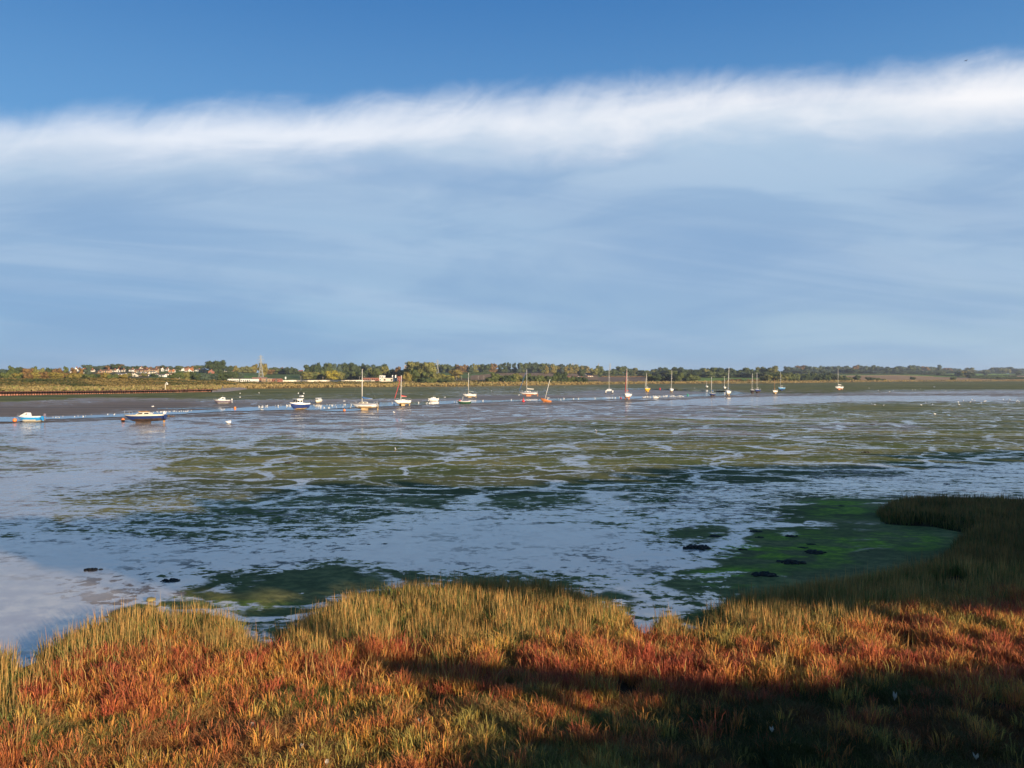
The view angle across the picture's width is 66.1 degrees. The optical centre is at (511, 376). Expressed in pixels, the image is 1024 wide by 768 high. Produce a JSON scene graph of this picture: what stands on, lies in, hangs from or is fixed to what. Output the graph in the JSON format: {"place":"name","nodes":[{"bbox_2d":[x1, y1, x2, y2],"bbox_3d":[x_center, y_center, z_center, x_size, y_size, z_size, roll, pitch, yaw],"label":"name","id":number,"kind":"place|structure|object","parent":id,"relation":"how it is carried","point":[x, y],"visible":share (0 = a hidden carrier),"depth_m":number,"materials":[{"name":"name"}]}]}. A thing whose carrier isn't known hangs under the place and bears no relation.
{"place":"outdoors","nodes":[
{"label":"outdoors","id":0,"kind":"place"},
{"bbox_2d":[157,408,211,408],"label":"thin pool","id":1,"kind":"structure","parent":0,"point":[184,408],"depth_m":182.35,"materials":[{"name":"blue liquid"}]},
{"bbox_2d":[0,381,1023,667],"bbox_3d":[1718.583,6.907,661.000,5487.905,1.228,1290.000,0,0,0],"label":"mudflat","id":2,"kind":"structure","parent":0,"point":[628,501],"depth_m":50.51,"materials":[{"name":"grey soil"}]},
{"bbox_2d":[17,412,45,421],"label":"motor boat","id":3,"kind":"object","parent":2,"relation":"on","point":[26,417],"visible":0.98,"depth_m":129.66,"materials":[{"name":"blue paint"}]},
{"bbox_2d":[84,568,102,571],"bbox_3d":[-13.758,6.319,25.758,0.559,0.120,0.443,0,0,28],"label":"seaweed clump","id":4,"kind":"object","parent":2,"relation":"on","point":[91,569],"visible":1,"depth_m":25.68,"materials":[{"name":"brown plant"}]},
{"bbox_2d":[0,389,212,395],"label":"river wall","id":5,"kind":"structure","parent":2,"relation":"on","point":[7,393],"depth_m":302.81,"materials":[{"name":"stone"}]},
{"bbox_2d":[124,410,166,422],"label":"cabin boat","id":6,"kind":"object","parent":2,"relation":"on","point":[144,417],"visible":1,"depth_m":126.67,"materials":[{"name":"beige paint"}]},
{"bbox_2d":[160,578,179,581],"bbox_3d":[-10.542,6.306,24.342,0.599,0.104,0.436,0,0,0],"label":"seaweed clump","id":7,"kind":"object","parent":2,"relation":"on","point":[171,580],"visible":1,"depth_m":24.23,"materials":[{"name":"black plant"}]},
{"bbox_2d":[214,396,232,402],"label":"motor cruiser","id":8,"kind":"object","parent":2,"relation":"on","point":[221,399],"visible":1,"depth_m":218.45,"materials":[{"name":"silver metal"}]},
{"bbox_2d":[286,392,309,409],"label":"fishing boat","id":9,"kind":"object","parent":2,"relation":"on","point":[298,404],"visible":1,"depth_m":176.47,"materials":[{"name":"white plastic"}]},
{"bbox_2d":[324,409,360,410],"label":"shallow pool","id":10,"kind":"structure","parent":2,"relation":"on","point":[342,410],"depth_m":171.62,"materials":[{"name":"blue liquid"}]},
{"bbox_2d":[351,372,379,409],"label":"sailing boat","id":11,"kind":"object","parent":2,"relation":"on","point":[364,405],"visible":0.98,"depth_m":175.03,"materials":[{"name":"beige paint"}]},
{"bbox_2d":[0,391,744,421],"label":"river channel","id":12,"kind":"object","parent":2,"relation":"in","point":[311,407],"visible":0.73,"depth_m":194.53,"materials":[{"name":"blue liquid"}]},
{"bbox_2d":[394,375,410,405],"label":"sailing boat","id":13,"kind":"object","parent":2,"relation":"on","point":[401,402],"visible":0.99,"depth_m":200.63,"materials":[{"name":"white plastic"}]},
{"bbox_2d":[456,399,470,403],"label":"dayboat","id":14,"kind":"object","parent":2,"relation":"on","point":[462,401],"visible":0.97,"depth_m":214.26,"materials":[{"name":"plastic"}]},
{"bbox_2d":[463,373,476,397],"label":"sailing boat","id":15,"kind":"object","parent":2,"relation":"on","point":[469,395],"visible":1,"depth_m":279.54,"materials":[{"name":"white plastic"}]},
{"bbox_2d":[519,371,538,395],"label":"sailing boat","id":16,"kind":"object","parent":2,"relation":"on","point":[528,393],"visible":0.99,"depth_m":298.32,"materials":[{"name":"beige paint"}]},
{"bbox_2d":[623,373,631,398],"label":"sailing boat","id":17,"kind":"object","parent":2,"relation":"on","point":[627,395],"visible":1,"depth_m":259.01,"materials":[{"name":"white plastic"}]},
{"bbox_2d":[618,388,724,391],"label":"side channel","id":18,"kind":"object","parent":2,"relation":"in","point":[674,389],"visible":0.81,"depth_m":445.95,"materials":[{"name":"blue liquid"}]},
{"bbox_2d":[683,544,710,549],"bbox_3d":[6.945,6.395,29.403,0.972,0.214,0.827,0,0,28],"label":"seaweed clump","id":19,"kind":"object","parent":2,"relation":"on","point":[699,547],"visible":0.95,"depth_m":29.25,"materials":[{"name":"black plant"}]},
{"bbox_2d":[751,571,778,576],"bbox_3d":[8.025,6.305,25.058,0.836,0.188,0.633,0,0,0],"label":"seaweed clump","id":20,"kind":"object","parent":2,"relation":"on","point":[763,573],"visible":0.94,"depth_m":24.92,"materials":[{"name":"black plant"}]},
{"bbox_2d":[776,559,806,564],"bbox_3d":[9.528,6.328,26.813,1.000,0.197,0.652,0,0,0],"label":"seaweed clump","id":21,"kind":"object","parent":2,"relation":"on","point":[788,561],"visible":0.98,"depth_m":26.69,"materials":[{"name":"black plant"}]},
{"bbox_2d":[803,549,826,554],"bbox_3d":[10.963,6.373,28.477,0.789,0.185,0.661,0,0,31],"label":"seaweed clump","id":22,"kind":"object","parent":2,"relation":"on","point":[814,551],"visible":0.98,"depth_m":28.39,"materials":[{"name":"black plant"}]},
{"bbox_2d":[0,0,1023,373],"label":"sky","id":23,"kind":"structure","parent":0,"point":[645,185],"materials":[{"name":"blue"}]},
{"bbox_2d":[0,491,1023,767],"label":"saltmarsh ground","id":24,"kind":"structure","parent":0,"point":[625,688],"depth_m":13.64,"materials":[{"name":"plant"}]},
{"bbox_2d":[0,579,1023,767],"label":"straw stalks","id":25,"kind":"object","parent":24,"relation":"on","point":[468,637],"visible":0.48,"depth_m":15.35,"materials":[{"name":"yellow plant"}]},
{"bbox_2d":[0,577,1023,767],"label":"samphire","id":26,"kind":"object","parent":24,"relation":"on","point":[957,654],"visible":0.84,"depth_m":14.04,"materials":[{"name":"orange plant"}]},
{"bbox_2d":[0,647,1023,767],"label":"short grass","id":27,"kind":"structure","parent":24,"relation":"on","point":[805,740],"depth_m":12.13,"materials":[{"name":"green plant"}]},
{"bbox_2d":[55,370,1023,391],"bbox_3d":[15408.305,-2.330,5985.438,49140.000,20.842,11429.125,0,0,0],"label":"land","id":28,"kind":"structure","parent":0,"point":[482,377],"depth_m":949.59,"materials":[{"name":"green plant"}]},
{"bbox_2d":[0,372,9,377],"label":"tree","id":29,"kind":"object","parent":28,"relation":"on","point":[5,375],"visible":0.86,"depth_m":367.62,"materials":[{"name":"green plant"}]},
{"bbox_2d":[21,368,33,373],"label":"tree","id":30,"kind":"object","parent":28,"relation":"on","point":[27,371],"visible":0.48,"depth_m":476.25,"materials":[{"name":"orange plant"}]},
{"bbox_2d":[31,372,40,378],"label":"tree","id":31,"kind":"object","parent":28,"relation":"on","point":[36,375],"visible":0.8,"depth_m":372.71,"materials":[{"name":"yellow plant"}]},
{"bbox_2d":[53,373,64,378],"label":"tree","id":32,"kind":"object","parent":28,"relation":"on","point":[58,375],"visible":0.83,"depth_m":368.88,"materials":[{"name":"yellow plant"}]},
{"bbox_2d":[83,365,92,374],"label":"tree","id":33,"kind":"object","parent":28,"relation":"on","point":[87,371],"visible":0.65,"depth_m":479.06,"materials":[{"name":"green plant"}]},
{"bbox_2d":[0,384,221,390],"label":"bank grass","id":34,"kind":"structure","parent":28,"relation":"on","point":[77,388],"depth_m":314.30,"materials":[{"name":"yellow plant"}]},
{"bbox_2d":[0,377,254,387],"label":"scrub","id":35,"kind":"object","parent":28,"relation":"on","point":[76,382],"visible":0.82,"depth_m":349.86,"materials":[{"name":"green plant"}]},
{"bbox_2d":[199,374,208,379],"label":"bush","id":36,"kind":"object","parent":28,"relation":"on","point":[203,377],"visible":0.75,"depth_m":484.19,"materials":[{"name":"green plant"}]},
{"bbox_2d":[203,360,221,372],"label":"tree","id":37,"kind":"object","parent":28,"relation":"on","point":[215,366],"visible":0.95,"depth_m":766.46,"materials":[{"name":"green plant"}]},
{"bbox_2d":[217,360,226,372],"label":"tree","id":38,"kind":"object","parent":28,"relation":"on","point":[222,364],"visible":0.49,"depth_m":835.56,"materials":[{"name":"green plant"}]},
{"bbox_2d":[220,371,229,379],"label":"tree","id":39,"kind":"object","parent":28,"relation":"on","point":[225,374],"visible":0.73,"depth_m":561.26,"materials":[{"name":"green plant"}]},
{"bbox_2d":[224,365,233,372],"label":"tree","id":40,"kind":"object","parent":28,"relation":"on","point":[228,369],"visible":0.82,"depth_m":960.77,"materials":[{"name":"green plant"}]},
{"bbox_2d":[212,386,246,391],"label":"concrete slope","id":41,"kind":"structure","parent":28,"relation":"on","point":[228,389],"depth_m":377.40,"materials":[{"name":"grey concrete"}]},
{"bbox_2d":[227,378,258,381],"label":"works shed","id":42,"kind":"structure","parent":28,"relation":"on","point":[247,379],"depth_m":574.67,"materials":[{"name":"white metal"}]},
{"bbox_2d":[257,355,263,376],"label":"electricity pylon","id":43,"kind":"object","parent":28,"relation":"on","point":[260,359],"visible":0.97,"depth_m":720.92,"materials":[{"name":"metal"}]},
{"bbox_2d":[257,363,267,375],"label":"tree","id":44,"kind":"object","parent":28,"relation":"on","point":[264,368],"visible":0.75,"depth_m":842.43,"materials":[{"name":"yellow plant"}]},
{"bbox_2d":[284,367,293,373],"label":"tree","id":45,"kind":"object","parent":28,"relation":"on","point":[287,370],"visible":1,"depth_m":985.81,"materials":[{"name":"green plant"}]},
{"bbox_2d":[300,371,313,379],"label":"tree","id":46,"kind":"object","parent":28,"relation":"on","point":[305,375],"visible":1,"depth_m":731.92,"materials":[{"name":"green plant"}]},
{"bbox_2d":[303,365,312,372],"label":"tree","id":47,"kind":"object","parent":28,"relation":"on","point":[307,368],"visible":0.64,"depth_m":813.28,"materials":[{"name":"green plant"}]},
{"bbox_2d":[311,362,319,371],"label":"tree","id":48,"kind":"object","parent":28,"relation":"on","point":[315,368],"visible":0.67,"depth_m":812.60,"materials":[{"name":"green plant"}]},
{"bbox_2d":[319,370,326,379],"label":"tree","id":49,"kind":"object","parent":28,"relation":"on","point":[321,372],"visible":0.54,"depth_m":749.47,"materials":[{"name":"green plant"}]},
{"bbox_2d":[283,380,374,381],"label":"boundary wall","id":50,"kind":"structure","parent":28,"relation":"on","point":[323,380],"depth_m":612.85,"materials":[{"name":"grey concrete"}]},
{"bbox_2d":[323,370,339,379],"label":"tree","id":51,"kind":"object","parent":28,"relation":"on","point":[332,375],"visible":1,"depth_m":732.88,"materials":[{"name":"yellow plant"}]},
{"bbox_2d":[337,371,345,379],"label":"tree","id":52,"kind":"object","parent":28,"relation":"on","point":[341,376],"visible":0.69,"depth_m":763.73,"materials":[{"name":"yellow plant"}]},
{"bbox_2d":[340,371,352,379],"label":"tree","id":53,"kind":"object","parent":28,"relation":"on","point":[347,375],"visible":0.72,"depth_m":775.27,"materials":[{"name":"green plant"}]},
{"bbox_2d":[341,362,354,371],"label":"tree","id":54,"kind":"object","parent":28,"relation":"on","point":[345,366],"visible":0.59,"depth_m":863.19,"materials":[{"name":"green plant"}]},
{"bbox_2d":[356,370,368,379],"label":"tree","id":55,"kind":"object","parent":28,"relation":"on","point":[362,375],"visible":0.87,"depth_m":762.20,"materials":[{"name":"green plant"}]},
{"bbox_2d":[233,380,501,384],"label":"shore scrub","id":56,"kind":"object","parent":28,"relation":"on","point":[333,382],"visible":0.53,"depth_m":520.23,"materials":[{"name":"green plant"}]},
{"bbox_2d":[369,368,382,377],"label":"tree","id":57,"kind":"object","parent":28,"relation":"on","point":[375,372],"visible":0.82,"depth_m":760.79,"materials":[{"name":"green plant"}]},
{"bbox_2d":[381,378,397,381],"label":"works building","id":58,"kind":"structure","parent":28,"relation":"on","point":[388,379],"depth_m":641.79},
{"bbox_2d":[386,369,393,377],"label":"tree","id":59,"kind":"object","parent":28,"relation":"on","point":[389,374],"visible":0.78,"depth_m":773.03,"materials":[{"name":"green plant"}]},
{"bbox_2d":[393,366,400,377],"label":"tree","id":60,"kind":"object","parent":28,"relation":"on","point":[396,370],"visible":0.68,"depth_m":766.75,"materials":[{"name":"green plant"}]},
{"bbox_2d":[402,372,412,380],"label":"bush","id":61,"kind":"object","parent":28,"relation":"on","point":[406,376],"visible":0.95,"depth_m":603.71,"materials":[{"name":"green plant"}]},
{"bbox_2d":[403,361,421,372],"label":"tree","id":62,"kind":"object","parent":28,"relation":"on","point":[411,365],"visible":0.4,"depth_m":734.57,"materials":[{"name":"green plant"}]},
{"bbox_2d":[409,370,419,380],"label":"tree","id":63,"kind":"object","parent":28,"relation":"on","point":[415,374],"visible":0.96,"depth_m":604.41,"materials":[{"name":"green plant"}]},
{"bbox_2d":[416,377,429,382],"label":"bush","id":64,"kind":"object","parent":28,"relation":"on","point":[421,380],"visible":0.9,"depth_m":551.96,"materials":[{"name":"green plant"}]},
{"bbox_2d":[418,362,437,373],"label":"tree","id":65,"kind":"object","parent":28,"relation":"on","point":[428,367],"visible":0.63,"depth_m":722.34,"materials":[{"name":"green plant"}]},
{"bbox_2d":[427,373,439,379],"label":"bush","id":66,"kind":"object","parent":28,"relation":"on","point":[433,375],"visible":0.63,"depth_m":609.92,"materials":[{"name":"green plant"}]},
{"bbox_2d":[440,364,446,372],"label":"tree","id":67,"kind":"object","parent":28,"relation":"on","point":[443,368],"visible":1,"depth_m":1169.61,"materials":[{"name":"green plant"}]},
{"bbox_2d":[448,369,463,377],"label":"tree","id":68,"kind":"object","parent":28,"relation":"on","point":[455,373],"visible":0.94,"depth_m":816.19,"materials":[{"name":"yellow plant"}]},
{"bbox_2d":[455,365,465,371],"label":"tree","id":69,"kind":"object","parent":28,"relation":"on","point":[461,368],"visible":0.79,"depth_m":1147.63,"materials":[{"name":"plant"}]},
{"bbox_2d":[462,372,494,373],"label":"hedge","id":70,"kind":"object","parent":28,"relation":"on","point":[478,372],"visible":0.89,"depth_m":1090.80,"materials":[{"name":"green plant"}]},
{"bbox_2d":[479,364,490,371],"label":"tree","id":71,"kind":"object","parent":28,"relation":"on","point":[485,368],"visible":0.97,"depth_m":1190.76,"materials":[{"name":"green plant"}]},
{"bbox_2d":[490,372,499,381],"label":"tree","id":72,"kind":"object","parent":28,"relation":"on","point":[495,377],"visible":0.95,"depth_m":589.04,"materials":[{"name":"green plant"}]},
{"bbox_2d":[499,363,507,372],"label":"tree","id":73,"kind":"object","parent":28,"relation":"on","point":[504,367],"visible":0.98,"depth_m":1213.40,"materials":[{"name":"green plant"}]},
{"bbox_2d":[502,375,510,381],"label":"bush","id":74,"kind":"object","parent":28,"relation":"on","point":[506,379],"visible":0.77,"depth_m":590.43,"materials":[{"name":"green plant"}]},
{"bbox_2d":[506,362,512,372],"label":"tree","id":75,"kind":"object","parent":28,"relation":"on","point":[508,365],"visible":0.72,"depth_m":1270.18,"materials":[{"name":"green plant"}]},
{"bbox_2d":[520,362,527,372],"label":"tree","id":76,"kind":"object","parent":28,"relation":"on","point":[524,366],"visible":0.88,"depth_m":1259.31,"materials":[{"name":"green plant"}]},
{"bbox_2d":[529,362,537,372],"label":"tree","id":77,"kind":"object","parent":28,"relation":"on","point":[533,366],"visible":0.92,"depth_m":1328.99,"materials":[{"name":"green plant"}]},
{"bbox_2d":[537,363,545,372],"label":"tree","id":78,"kind":"object","parent":28,"relation":"on","point":[541,367],"visible":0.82,"depth_m":1291.75,"materials":[{"name":"green plant"}]},
{"bbox_2d":[553,372,562,381],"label":"tree","id":79,"kind":"object","parent":28,"relation":"on","point":[559,376],"visible":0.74,"depth_m":632.82,"materials":[{"name":"green plant"}]},
{"bbox_2d":[577,368,586,375],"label":"tree","id":80,"kind":"object","parent":28,"relation":"on","point":[581,372],"visible":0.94,"depth_m":1072.25,"materials":[{"name":"green plant"}]},
{"bbox_2d":[589,368,598,374],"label":"tree","id":81,"kind":"object","parent":28,"relation":"on","point":[593,371],"visible":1,"depth_m":1204.62,"materials":[{"name":"green plant"}]},
{"bbox_2d":[596,366,603,375],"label":"tree","id":82,"kind":"object","parent":28,"relation":"on","point":[600,371],"visible":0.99,"depth_m":1207.14,"materials":[{"name":"green plant"}]},
{"bbox_2d":[616,366,625,374],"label":"tree","id":83,"kind":"object","parent":28,"relation":"on","point":[622,369],"visible":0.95,"depth_m":1318.21,"materials":[{"name":"green plant"}]},
{"bbox_2d":[600,375,645,376],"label":"hedge","id":84,"kind":"object","parent":28,"relation":"on","point":[622,376],"visible":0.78,"depth_m":1135.35,"materials":[{"name":"green plant"}]},
{"bbox_2d":[223,379,1023,387],"bbox_3d":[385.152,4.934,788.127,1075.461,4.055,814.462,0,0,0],"label":"reed bed","id":85,"kind":"object","parent":28,"relation":"on","point":[292,385],"visible":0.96,"depth_m":569.93,"materials":[{"name":"green plant"}]},
{"bbox_2d":[651,374,661,380],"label":"tree","id":86,"kind":"object","parent":28,"relation":"on","point":[655,378],"visible":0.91,"depth_m":757.45,"materials":[{"name":"green plant"}]},
{"bbox_2d":[665,374,674,380],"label":"tree","id":87,"kind":"object","parent":28,"relation":"on","point":[668,376],"visible":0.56,"depth_m":771.52,"materials":[{"name":"green plant"}]},
{"bbox_2d":[674,372,683,380],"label":"tree","id":88,"kind":"object","parent":28,"relation":"on","point":[679,376],"visible":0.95,"depth_m":759.16,"materials":[{"name":"green plant"}]},
{"bbox_2d":[689,375,700,381],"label":"tree","id":89,"kind":"object","parent":28,"relation":"on","point":[694,378],"visible":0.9,"depth_m":774.60,"materials":[{"name":"green plant"}]},
{"bbox_2d":[690,370,702,375],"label":"tree","id":90,"kind":"object","parent":28,"relation":"on","point":[697,372],"visible":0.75,"depth_m":1064.79,"materials":[{"name":"green plant"}]},
{"bbox_2d":[704,371,715,377],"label":"tree","id":91,"kind":"object","parent":28,"relation":"on","point":[709,374],"visible":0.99,"depth_m":1060.41,"materials":[{"name":"green plant"}]},
{"bbox_2d":[716,372,727,377],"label":"tree","id":92,"kind":"object","parent":28,"relation":"on","point":[721,374],"visible":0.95,"depth_m":1060.14,"materials":[{"name":"green plant"}]},
{"bbox_2d":[745,372,756,377],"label":"tree","id":93,"kind":"object","parent":28,"relation":"on","point":[749,375],"visible":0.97,"depth_m":1054.37,"materials":[{"name":"green plant"}]},
{"bbox_2d":[769,365,778,372],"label":"tree","id":94,"kind":"object","parent":28,"relation":"on","point":[774,369],"visible":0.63,"depth_m":1111.71,"materials":[{"name":"green plant"}]},
{"bbox_2d":[800,374,809,380],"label":"bush","id":95,"kind":"object","parent":28,"relation":"on","point":[804,377],"visible":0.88,"depth_m":891.67,"materials":[{"name":"green plant"}]},
{"bbox_2d":[841,368,859,373],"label":"tree","id":96,"kind":"object","parent":28,"relation":"on","point":[851,371],"visible":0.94,"depth_m":1671.85,"materials":[{"name":"green plant"}]},
{"bbox_2d":[833,373,898,374],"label":"hedge","id":97,"kind":"object","parent":28,"relation":"on","point":[865,374],"visible":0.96,"depth_m":1634.73,"materials":[{"name":"green plant"}]},
{"bbox_2d":[865,370,884,373],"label":"tree","id":98,"kind":"object","parent":28,"relation":"on","point":[874,372],"visible":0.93,"depth_m":1718.81,"materials":[{"name":"green plant"}]},
{"bbox_2d":[891,369,909,373],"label":"tree","id":99,"kind":"object","parent":28,"relation":"on","point":[897,371],"visible":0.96,"depth_m":1780.06,"materials":[{"name":"green plant"}]},
{"bbox_2d":[920,374,984,376],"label":"hedge","id":100,"kind":"object","parent":28,"relation":"on","point":[943,375],"visible":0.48,"depth_m":1534.74,"materials":[{"name":"green plant"}]},
{"bbox_2d":[964,367,975,372],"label":"tree","id":101,"kind":"object","parent":28,"relation":"on","point":[969,370],"visible":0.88,"depth_m":2253.75,"materials":[{"name":"green plant"}]},
{"bbox_2d":[963,372,976,377],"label":"tree","id":102,"kind":"object","parent":28,"relation":"on","point":[966,374],"visible":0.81,"depth_m":1387.38,"materials":[{"name":"green plant"}]},
{"bbox_2d":[968,376,1023,378],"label":"hedge","id":103,"kind":"object","parent":28,"relation":"on","point":[991,377],"visible":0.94,"depth_m":1305.34,"materials":[{"name":"green plant"}]},
{"bbox_2d":[998,368,1010,373],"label":"tree","id":104,"kind":"object","parent":28,"relation":"on","point":[1003,370],"visible":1,"depth_m":2397.53,"materials":[{"name":"green plant"}]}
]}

